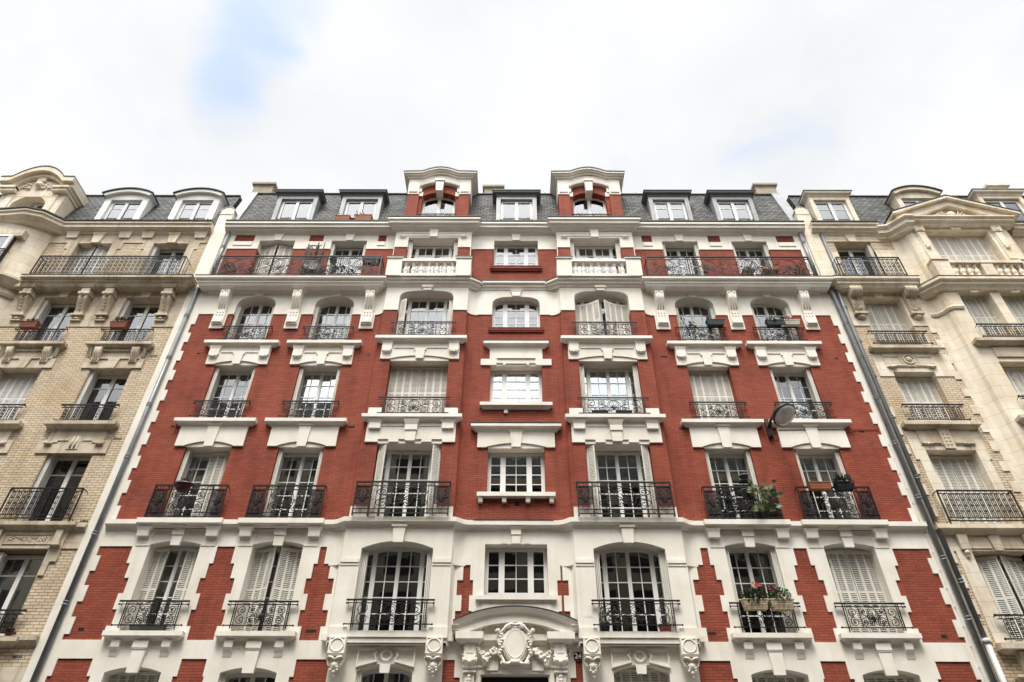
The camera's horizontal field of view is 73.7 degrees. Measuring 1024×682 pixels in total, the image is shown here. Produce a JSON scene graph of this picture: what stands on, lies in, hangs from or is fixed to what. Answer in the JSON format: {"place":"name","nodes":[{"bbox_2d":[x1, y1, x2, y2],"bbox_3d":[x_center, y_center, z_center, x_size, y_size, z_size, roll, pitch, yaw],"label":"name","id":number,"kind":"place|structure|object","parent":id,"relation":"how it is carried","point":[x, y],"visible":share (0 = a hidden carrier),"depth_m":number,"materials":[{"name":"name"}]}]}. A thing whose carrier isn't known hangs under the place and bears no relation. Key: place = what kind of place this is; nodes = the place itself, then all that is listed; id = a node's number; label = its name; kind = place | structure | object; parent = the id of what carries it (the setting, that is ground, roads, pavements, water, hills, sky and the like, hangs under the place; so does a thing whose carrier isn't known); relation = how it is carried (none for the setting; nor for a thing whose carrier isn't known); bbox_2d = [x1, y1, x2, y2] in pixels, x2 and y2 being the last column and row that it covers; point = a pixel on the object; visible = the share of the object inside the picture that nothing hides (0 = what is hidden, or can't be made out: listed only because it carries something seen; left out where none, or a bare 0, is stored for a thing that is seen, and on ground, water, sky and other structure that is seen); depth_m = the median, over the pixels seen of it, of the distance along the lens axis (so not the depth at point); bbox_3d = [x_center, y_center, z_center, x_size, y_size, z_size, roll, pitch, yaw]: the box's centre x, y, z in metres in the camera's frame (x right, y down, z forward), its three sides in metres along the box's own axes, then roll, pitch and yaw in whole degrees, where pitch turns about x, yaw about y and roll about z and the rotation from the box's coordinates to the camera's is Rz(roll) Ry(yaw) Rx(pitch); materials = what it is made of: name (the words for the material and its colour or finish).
{"place":"outdoors","nodes":[
{"label":"outdoors","id":0,"kind":"place"},
{"bbox_2d":[0,0,1023,199],"label":"sky","id":1,"kind":"structure","parent":0,"point":[162,97],"materials":[{"name":"white"}]},
{"bbox_2d":[741,506,752,516],"bbox_3d":[6.310,4.577,18.215,0.337,0.495,0.301,0,-40,0],"label":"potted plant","id":2,"kind":"object","parent":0,"point":[748,515],"visible":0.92,"depth_m":18.15,"materials":[{"name":"green plant"}]},
{"bbox_2d":[739,479,755,512],"bbox_3d":[6.443,4.364,18.540,0.262,1.240,0.220,0,-40,0],"label":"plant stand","id":3,"kind":"object","parent":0,"point":[743,481],"visible":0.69,"depth_m":18.87,"materials":[{"name":"black metal"}]},
{"bbox_2d":[739,473,747,479],"bbox_3d":[6.465,3.828,19.005,0.264,0.180,0.264,0,-40,0],"label":"plant pot","id":4,"kind":"object","parent":3,"relation":"on","point":[743,476],"visible":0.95,"depth_m":18.95,"materials":[{"name":"black plastic"}]},
{"bbox_2d":[739,484,751,497],"bbox_3d":[6.423,4.108,18.743,0.352,0.414,0.352,0,-40,0],"label":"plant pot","id":5,"kind":"object","parent":3,"relation":"on","point":[747,493],"visible":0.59,"depth_m":18.61,"materials":[{"name":"grey ceramic"}]},
{"bbox_2d":[756,266,779,273],"bbox_3d":[9.023,-2.405,23.920,0.698,0.871,0.320,0,-40,0],"label":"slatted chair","id":6,"kind":"object","parent":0,"point":[758,268],"visible":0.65,"depth_m":23.93,"materials":[{"name":"grey wood"}]},
{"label":"pavement","id":7,"kind":"structure","parent":0,"visible":0},
{"bbox_2d":[0,165,241,681],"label":"apartment building","id":8,"kind":"structure","parent":7,"relation":"on","point":[80,269],"depth_m":21.97,"materials":[{"name":"brick"}]},
{"bbox_2d":[0,234,16,262],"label":"window","id":9,"kind":"structure","parent":8,"relation":"in","point":[7,241],"depth_m":24.37,"materials":[{"name":"white paint"}]},
{"bbox_2d":[5,627,14,635],"bbox_3d":[-12.020,6.956,16.318,0.198,0.160,0.198,0,-40,0],"label":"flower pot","id":10,"kind":"object","parent":8,"relation":"on","point":[12,629],"visible":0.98,"depth_m":16.28,"materials":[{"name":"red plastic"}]},
{"bbox_2d":[0,374,38,418],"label":"window","id":11,"kind":"structure","parent":8,"relation":"in","point":[14,389],"depth_m":21.32,"materials":[{"name":"white paint"}]},
{"bbox_2d":[0,552,45,634],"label":"window","id":12,"kind":"structure","parent":8,"relation":"in","point":[18,573],"depth_m":17.51,"materials":[{"name":"white paint"}]},
{"bbox_2d":[19,318,41,329],"bbox_3d":[-15.812,-0.581,22.423,0.610,0.407,0.362,0,-40,0],"label":"flower trough","id":13,"kind":"object","parent":8,"relation":"attached to","point":[32,324],"visible":1,"depth_m":22.33,"materials":[{"name":"plastic"}]},
{"bbox_2d":[22,300,75,340],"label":"window","id":14,"kind":"structure","parent":8,"relation":"in","point":[51,315],"depth_m":23.33,"materials":[{"name":"white paint"}]},
{"bbox_2d":[17,454,90,520],"bbox_3d":[-12.636,4.182,19.051,1.300,2.280,0.339,0,-40,0],"label":"window","id":15,"kind":"structure","parent":8,"relation":"in","point":[57,471],"depth_m":19.36,"materials":[{"name":"white paint"}]},
{"bbox_2d":[67,246,109,273],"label":"window","id":16,"kind":"structure","parent":8,"relation":"in","point":[100,251],"depth_m":25.16,"materials":[{"name":"white paint"}]},
{"bbox_2d":[69,371,128,419],"bbox_3d":[-12.625,1.790,21.069,1.300,1.940,0.339,0,-40,0],"label":"window","id":17,"kind":"structure","parent":8,"relation":"in","point":[97,389],"depth_m":21.29,"materials":[{"name":"white paint"}]},
{"bbox_2d":[109,316,130,329],"bbox_3d":[-12.864,-0.587,22.457,0.627,0.483,0.401,0,-40,0],"label":"flower trough","id":18,"kind":"object","parent":8,"relation":"on","point":[117,324],"visible":1,"depth_m":22.32,"materials":[{"name":"plastic"}]},
{"bbox_2d":[107,300,159,340],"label":"window","id":19,"kind":"structure","parent":8,"relation":"in","point":[140,316],"depth_m":23.36,"materials":[{"name":"glass"}]},
{"bbox_2d":[141,245,185,273],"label":"window","id":20,"kind":"structure","parent":8,"relation":"in","point":[156,251],"depth_m":25.22,"materials":[{"name":"white paint"}]},
{"bbox_2d":[21,166,997,681],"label":"apartment building","id":21,"kind":"structure","parent":7,"relation":"on","point":[357,452],"depth_m":19.46,"materials":[{"name":"red brick"}]},
{"bbox_2d":[108,671,160,681],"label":"window","id":22,"kind":"structure","parent":21,"relation":"in","point":[143,676],"depth_m":15.99,"materials":[{"name":"white paint"}]},
{"bbox_2d":[129,626,167,630],"bbox_3d":[-8.830,6.976,16.520,0.864,0.192,0.164,0,-40,0],"label":"window sill","id":23,"kind":"structure","parent":21,"relation":"on","point":[158,628],"depth_m":16.48,"materials":[{"name":"grey stone"}]},
{"bbox_2d":[127,547,198,630],"bbox_3d":[-8.746,6.348,17.386,1.327,2.290,0.347,0,-40,0],"label":"window","id":24,"kind":"structure","parent":21,"relation":"in","point":[169,572],"depth_m":17.51,"materials":[{"name":"white paint"}]},
{"bbox_2d":[174,476,192,492],"bbox_3d":[-8.927,3.899,18.566,0.500,0.436,0.295,0,-40,0],"label":"hanging basket","id":25,"kind":"object","parent":21,"relation":"hanging from","point":[182,485],"visible":1,"depth_m":18.45,"materials":[{"name":"red plastic"}]},
{"bbox_2d":[163,449,229,517],"bbox_3d":[-8.736,4.144,19.162,1.320,2.310,0.472,0,-40,0],"label":"window","id":26,"kind":"structure","parent":21,"relation":"in","point":[201,468],"depth_m":19.45,"materials":[{"name":"white paint"}]},
{"bbox_2d":[199,367,255,417],"bbox_3d":[-8.724,1.698,21.140,1.320,2.000,0.342,0,-40,0],"label":"window","id":27,"kind":"structure","parent":21,"relation":"in","point":[224,385],"depth_m":21.36,"materials":[{"name":"white paint"}]},
{"bbox_2d":[220,262,236,272],"bbox_3d":[-9.994,-2.453,23.976,0.638,0.874,0.412,0,-40,0],"label":"potted plant","id":28,"kind":"object","parent":21,"relation":"on","point":[228,266],"visible":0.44,"depth_m":24.00,"materials":[{"name":"green plant"}]},
{"bbox_2d":[220,672,275,681],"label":"window","id":29,"kind":"structure","parent":21,"relation":"in","point":[257,676],"depth_m":16.07,"materials":[{"name":"white paint"}]},
{"bbox_2d":[226,304,274,339],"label":"window","id":30,"kind":"structure","parent":21,"relation":"in","point":[253,314],"depth_m":23.30,"materials":[{"name":"white paint"}]},
{"bbox_2d":[236,546,302,630],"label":"window","id":31,"kind":"structure","parent":21,"relation":"in","point":[274,571],"depth_m":17.47,"materials":[{"name":"white paint"}]},
{"bbox_2d":[254,244,292,272],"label":"window","id":32,"kind":"structure","parent":21,"relation":"in","point":[270,250],"depth_m":25.14,"materials":[{"name":"white paint"}]},
{"bbox_2d":[262,449,323,517],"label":"window","id":33,"kind":"structure","parent":21,"relation":"in","point":[290,469],"depth_m":19.64,"materials":[{"name":"white paint"}]},
{"bbox_2d":[303,242,324,272],"bbox_3d":[-7.119,-2.840,24.360,0.672,1.961,0.330,0,-40,0],"label":"cactus plant","id":34,"kind":"object","parent":21,"relation":"on","point":[307,251],"visible":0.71,"depth_m":24.43,"materials":[{"name":"white plant"}]},
{"bbox_2d":[288,368,340,417],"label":"window","id":35,"kind":"structure","parent":21,"relation":"in","point":[309,385],"depth_m":21.53,"materials":[{"name":"white paint"}]},
{"bbox_2d":[308,304,352,339],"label":"window","id":36,"kind":"structure","parent":21,"relation":"in","point":[331,314],"depth_m":23.29,"materials":[{"name":"glass"}]},
{"bbox_2d":[333,265,345,274],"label":"potted plant","id":37,"kind":"object","parent":21,"relation":"on","point":[335,266],"visible":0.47,"depth_m":23.98,"materials":[{"name":"green plant"}]},
{"bbox_2d":[335,213,350,219],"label":"flower trough","id":38,"kind":"object","parent":21,"relation":"attached to","point":[343,217],"visible":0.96,"depth_m":25.70,"materials":[{"name":"ceramic"}]},
{"bbox_2d":[325,244,365,274],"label":"window","id":39,"kind":"structure","parent":21,"relation":"in","point":[334,251],"depth_m":25.28,"materials":[{"name":"white paint"}]},
{"bbox_2d":[354,211,372,219],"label":"flower trough","id":40,"kind":"object","parent":21,"relation":"on","point":[360,216],"visible":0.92,"depth_m":25.71,"materials":[{"name":"ceramic"}]},
{"bbox_2d":[362,257,380,265],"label":"flower trough","id":41,"kind":"object","parent":21,"relation":"attached to","point":[369,260],"visible":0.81,"depth_m":24.05,"materials":[{"name":"black plastic"}]},
{"bbox_2d":[356,668,411,681],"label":"window","id":42,"kind":"structure","parent":21,"relation":"in","point":[394,675],"depth_m":16.10,"materials":[{"name":"white paint"}]},
{"bbox_2d":[351,548,432,630],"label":"window","id":43,"kind":"structure","parent":21,"relation":"in","point":[389,573],"depth_m":18.22,"materials":[{"name":"white paint"}]},
{"bbox_2d":[369,444,441,516],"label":"window","id":44,"kind":"structure","parent":21,"relation":"in","point":[390,465],"depth_m":19.47,"materials":[{"name":"white paint"}]},
{"bbox_2d":[385,368,447,411],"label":"window","id":45,"kind":"structure","parent":21,"relation":"in","point":[403,381],"depth_m":21.24,"materials":[{"name":"white paint"}]},
{"bbox_2d":[396,298,452,333],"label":"window","id":46,"kind":"structure","parent":21,"relation":"in","point":[415,309],"depth_m":23.24,"materials":[{"name":"white paint"}]},
{"bbox_2d":[407,241,457,272],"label":"window","id":47,"kind":"structure","parent":21,"relation":"in","point":[413,251],"depth_m":25.16,"materials":[{"name":"white paint"}]},
{"bbox_2d":[481,677,547,681],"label":"door","id":48,"kind":"structure","parent":21,"relation":"in","point":[484,679],"depth_m":15.80,"materials":[{"name":"black paint"}]},
{"bbox_2d":[484,548,547,594],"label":"window","id":49,"kind":"structure","parent":21,"relation":"in","point":[513,571],"depth_m":18.90,"materials":[{"name":"white paint"}]},
{"bbox_2d":[487,453,544,491],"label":"window","id":50,"kind":"structure","parent":21,"relation":"in","point":[518,472],"depth_m":20.59,"materials":[{"name":"white paint"}]},
{"bbox_2d":[490,371,541,401],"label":"window","id":51,"kind":"structure","parent":21,"relation":"in","point":[505,386],"depth_m":21.50,"materials":[{"name":"white glass"}]},
{"bbox_2d":[492,302,539,326],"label":"window","id":52,"kind":"structure","parent":21,"relation":"in","point":[506,314],"depth_m":23.33,"materials":[{"name":"white paint"}]},
{"bbox_2d":[494,246,537,264],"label":"window","id":53,"kind":"structure","parent":21,"relation":"in","point":[503,255],"depth_m":25.23,"materials":[{"name":"white paint"}]},
{"bbox_2d":[574,652,581,659],"bbox_3d":[1.543,7.373,15.969,0.190,0.180,0.020,0,-40,0],"label":"house number sign","id":54,"kind":"object","parent":21,"relation":"attached to","point":[577,655],"visible":1,"depth_m":15.96,"materials":[{"name":"black metal"}]},
{"bbox_2d":[570,241,620,272],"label":"window","id":55,"kind":"structure","parent":21,"relation":"in","point":[576,252],"depth_m":25.14,"materials":[{"name":"white paint"}]},
{"bbox_2d":[592,409,608,412],"bbox_3d":[2.602,2.101,20.149,0.484,0.187,0.224,0,-40,0],"label":"plant tray","id":56,"kind":"object","parent":21,"relation":"attached to","point":[597,411],"visible":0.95,"depth_m":20.08,"materials":[{"name":"black plastic"}]},
{"bbox_2d":[575,299,630,334],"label":"window","id":57,"kind":"structure","parent":21,"relation":"in","point":[593,309],"depth_m":23.03,"materials":[{"name":"white paint"}]},
{"bbox_2d":[598,607,611,630],"bbox_3d":[2.221,6.676,16.413,0.341,0.613,0.327,19,-44,-21],"label":"potted plant","id":58,"kind":"object","parent":21,"relation":"on","point":[606,628],"visible":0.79,"depth_m":16.27,"materials":[{"name":"green plant"}]},
{"bbox_2d":[579,364,643,412],"bbox_3d":[3.016,1.652,21.051,1.840,2.040,0.482,0,-40,0],"label":"window","id":59,"kind":"structure","parent":21,"relation":"in","point":[594,382],"depth_m":21.37,"materials":[{"name":"white paint"}]},
{"bbox_2d":[608,606,623,630],"bbox_3d":[2.500,6.679,16.420,0.408,0.618,0.257,0,-40,0],"label":"potted plant","id":60,"kind":"object","parent":21,"relation":"on","point":[616,627],"visible":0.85,"depth_m":16.30,"materials":[{"name":"green plant"}]},
{"bbox_2d":[585,445,657,516],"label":"window","id":61,"kind":"structure","parent":21,"relation":"in","point":[601,466],"depth_m":19.72,"materials":[{"name":"white paint"}]},
{"bbox_2d":[615,409,632,412],"bbox_3d":[3.302,2.103,20.147,0.484,0.187,0.224,0,-40,0],"label":"plant tray","id":62,"kind":"object","parent":21,"relation":"attached to","point":[619,410],"visible":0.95,"depth_m":20.08,"materials":[{"name":"black plastic"}]},
{"bbox_2d":[594,548,675,631],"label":"window","id":63,"kind":"structure","parent":21,"relation":"in","point":[622,573],"depth_m":18.30,"materials":[{"name":"white paint"}]},
{"bbox_2d":[614,669,667,681],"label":"window","id":64,"kind":"structure","parent":21,"relation":"in","point":[627,675],"depth_m":15.93,"materials":[{"name":"white paint"}]},
{"bbox_2d":[658,626,670,631],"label":"terracotta trough","id":65,"kind":"object","parent":21,"relation":"on","point":[665,628],"visible":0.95,"depth_m":16.19,"materials":[{"name":"orange ceramic"}]},
{"bbox_2d":[662,244,703,273],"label":"window","id":66,"kind":"structure","parent":21,"relation":"in","point":[667,252],"depth_m":25.16,"materials":[{"name":"white paint"}]},
{"bbox_2d":[677,312,698,339],"bbox_3d":[5.798,-0.560,22.534,0.730,1.357,0.416,-30,-49,31],"label":"climbing plant","id":67,"kind":"object","parent":21,"relation":"attached to","point":[691,324],"visible":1,"depth_m":22.34,"materials":[{"name":"green plant"}]},
{"bbox_2d":[676,305,720,340],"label":"window","id":68,"kind":"structure","parent":21,"relation":"in","point":[691,313],"depth_m":23.32,"materials":[{"name":"glass"}]},
{"bbox_2d":[688,372,738,418],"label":"window","id":69,"kind":"structure","parent":21,"relation":"in","point":[709,386],"depth_m":21.30,"materials":[{"name":"white paint"}]},
{"bbox_2d":[705,319,724,326],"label":"flower trough","id":70,"kind":"object","parent":21,"relation":"attached to","point":[714,322],"visible":1,"depth_m":22.38,"materials":[{"name":"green plastic"}]},
{"bbox_2d":[718,488,741,516],"bbox_3d":[5.857,4.393,18.395,0.688,1.006,0.375,0,-40,0],"label":"potted plant","id":71,"kind":"object","parent":21,"relation":"on","point":[730,511],"visible":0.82,"depth_m":18.37,"materials":[{"name":"green plant"}]},
{"bbox_2d":[705,451,761,516],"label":"window","id":72,"kind":"structure","parent":21,"relation":"in","point":[724,470],"depth_m":19.85,"materials":[{"name":"white paint"}]},
{"bbox_2d":[741,261,754,273],"bbox_3d":[8.264,-2.381,23.926,0.484,0.847,0.370,0,-40,0],"label":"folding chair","id":73,"kind":"object","parent":21,"relation":"on","point":[750,272],"visible":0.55,"depth_m":23.91,"materials":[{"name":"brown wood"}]},
{"bbox_2d":[732,244,772,273],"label":"window","id":74,"kind":"structure","parent":21,"relation":"in","point":[763,251],"depth_m":25.25,"materials":[{"name":"white paint"}]},
{"bbox_2d":[739,582,767,611],"bbox_3d":[5.891,6.234,16.667,0.726,0.670,0.425,0,-40,0],"label":"flower trough","id":75,"kind":"object","parent":21,"relation":"attached to","point":[750,602],"visible":1,"depth_m":16.52,"materials":[{"name":"beige plastic"}]},
{"bbox_2d":[725,548,794,632],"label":"window","id":76,"kind":"structure","parent":21,"relation":"in","point":[747,566],"depth_m":18.34,"materials":[{"name":"white paint"}]},
{"bbox_2d":[746,479,783,516],"bbox_3d":[6.738,4.281,18.297,0.998,1.056,0.610,0,-40,0],"label":"fig plant","id":77,"kind":"object","parent":21,"relation":"on","point":[761,506],"visible":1,"depth_m":18.23,"materials":[{"name":"green plant"}]},
{"bbox_2d":[764,316,782,326],"bbox_3d":[8.620,-0.664,22.491,0.554,0.399,0.340,0,-40,0],"label":"flower trough","id":78,"kind":"object","parent":21,"relation":"attached to","point":[773,322],"visible":1,"depth_m":22.39,"materials":[{"name":"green plastic"}]},
{"bbox_2d":[751,305,798,340],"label":"window","id":79,"kind":"structure","parent":21,"relation":"in","point":[760,312],"depth_m":23.32,"materials":[{"name":"glass"}]},
{"bbox_2d":[751,674,804,681],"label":"window","id":80,"kind":"structure","parent":21,"relation":"in","point":[760,677],"depth_m":15.95,"materials":[{"name":"white paint"}]},
{"bbox_2d":[764,403,795,438],"bbox_3d":[7.671,2.198,19.537,0.699,0.634,1.286,0,-40,0],"label":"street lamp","id":81,"kind":"object","parent":21,"relation":"attached to","point":[783,414],"visible":1,"depth_m":19.15,"materials":[{"name":"grey metal"}]},
{"bbox_2d":[766,585,795,610],"bbox_3d":[6.537,6.246,16.640,0.644,0.620,0.405,10,-41,-11],"label":"flower trough","id":82,"kind":"object","parent":21,"relation":"attached to","point":[780,603],"visible":1,"depth_m":16.51,"materials":[{"name":"beige plastic"}]},
{"bbox_2d":[782,314,799,326],"bbox_3d":[9.192,-0.676,22.512,0.531,0.408,0.310,0,-40,0],"label":"flower trough","id":83,"kind":"object","parent":21,"relation":"attached to","point":[789,322],"visible":1,"depth_m":22.40,"materials":[{"name":"white plastic"}]},
{"bbox_2d":[769,369,826,418],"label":"window","id":84,"kind":"structure","parent":21,"relation":"in","point":[789,387],"depth_m":21.34,"materials":[{"name":"white paint"}]},
{"bbox_2d":[794,264,805,273],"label":"potted plant","id":85,"kind":"object","parent":21,"relation":"on","point":[799,269],"visible":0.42,"depth_m":23.97,"materials":[{"name":"green plant"}]},
{"bbox_2d":[806,476,831,490],"bbox_3d":[8.323,3.851,18.514,0.624,0.366,0.315,0,-40,0],"label":"flower trough","id":86,"kind":"object","parent":21,"relation":"attached to","point":[823,485],"visible":1,"depth_m":18.42,"materials":[{"name":"ceramic"}]},
{"bbox_2d":[773,429,878,437],"bbox_3d":[9.149,2.692,19.898,3.203,0.330,0.076,0,-40,0],"label":"power cable","id":87,"kind":"object","parent":21,"relation":"attached to","point":[831,429],"visible":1,"depth_m":19.95,"materials":[{"name":"black rubber"}]},
{"bbox_2d":[794,451,861,519],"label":"window","id":88,"kind":"structure","parent":21,"relation":"in","point":[825,467],"depth_m":19.59,"materials":[{"name":"white paint"}]},
{"bbox_2d":[832,473,854,490],"bbox_3d":[9.005,3.803,18.588,0.584,0.498,0.386,0,-40,0],"label":"flower trough","id":89,"kind":"object","parent":21,"relation":"attached to","point":[844,484],"visible":1,"depth_m":18.47,"materials":[{"name":"black plastic"}]},
{"bbox_2d":[825,549,897,632],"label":"window","id":90,"kind":"structure","parent":21,"relation":"in","point":[855,578],"depth_m":17.46,"materials":[{"name":"white paint"}]},
{"bbox_2d":[863,674,914,681],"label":"window","id":91,"kind":"structure","parent":21,"relation":"in","point":[871,677],"depth_m":15.95,"materials":[{"name":"white paint"}]},
{"bbox_2d":[882,430,985,681],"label":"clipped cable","id":92,"kind":"object","parent":21,"relation":"attached to","point":[937,562],"visible":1,"depth_m":17.29,"materials":[{"name":"white paint"}]},
{"bbox_2d":[786,183,1023,681],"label":"apartment building","id":93,"kind":"structure","parent":7,"relation":"on","point":[927,286],"depth_m":21.75,"materials":[{"name":"stone"}]},
{"bbox_2d":[837,245,883,274],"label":"window","id":94,"kind":"structure","parent":93,"relation":"in","point":[867,252],"depth_m":25.20,"materials":[{"name":"white paint"}]},
{"bbox_2d":[865,305,913,339],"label":"window","id":95,"kind":"structure","parent":93,"relation":"in","point":[880,317],"depth_m":23.19,"materials":[{"name":"white paint"}]},
{"bbox_2d":[895,378,950,420],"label":"window","id":96,"kind":"structure","parent":93,"relation":"in","point":[914,390],"depth_m":21.18,"materials":[{"name":"white paint"}]},
{"bbox_2d":[928,237,1003,270],"bbox_3d":[16.277,-3.011,24.661,2.300,2.120,0.158,0,-40,0],"label":"window","id":97,"kind":"structure","parent":93,"relation":"in","point":[953,248],"depth_m":24.87,"materials":[{"name":"white paint"}]},
{"bbox_2d":[929,456,1003,523],"bbox_3d":[12.564,4.272,19.071,1.440,2.350,0.158,0,-40,0],"label":"window","id":98,"kind":"structure","parent":93,"relation":"in","point":[953,472],"depth_m":19.24,"materials":[{"name":"white paint"}]},
{"bbox_2d":[960,297,1005,333],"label":"window","id":99,"kind":"structure","parent":93,"relation":"in","point":[978,308],"depth_m":22.83,"materials":[{"name":"white paint"}]},
{"bbox_2d":[975,555,1023,642],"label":"window","id":100,"kind":"structure","parent":93,"relation":"in","point":[1003,576],"depth_m":17.36,"materials":[{"name":"white paint"}]},
{"bbox_2d":[1002,297,1023,329],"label":"window","id":101,"kind":"structure","parent":93,"relation":"in","point":[1015,305],"depth_m":23.00,"materials":[{"name":"white paint"}]},
{"bbox_2d":[1003,368,1023,404],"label":"window","id":102,"kind":"structure","parent":93,"relation":"in","point":[1015,375],"depth_m":21.05,"materials":[{"name":"white paint"}]}
]}

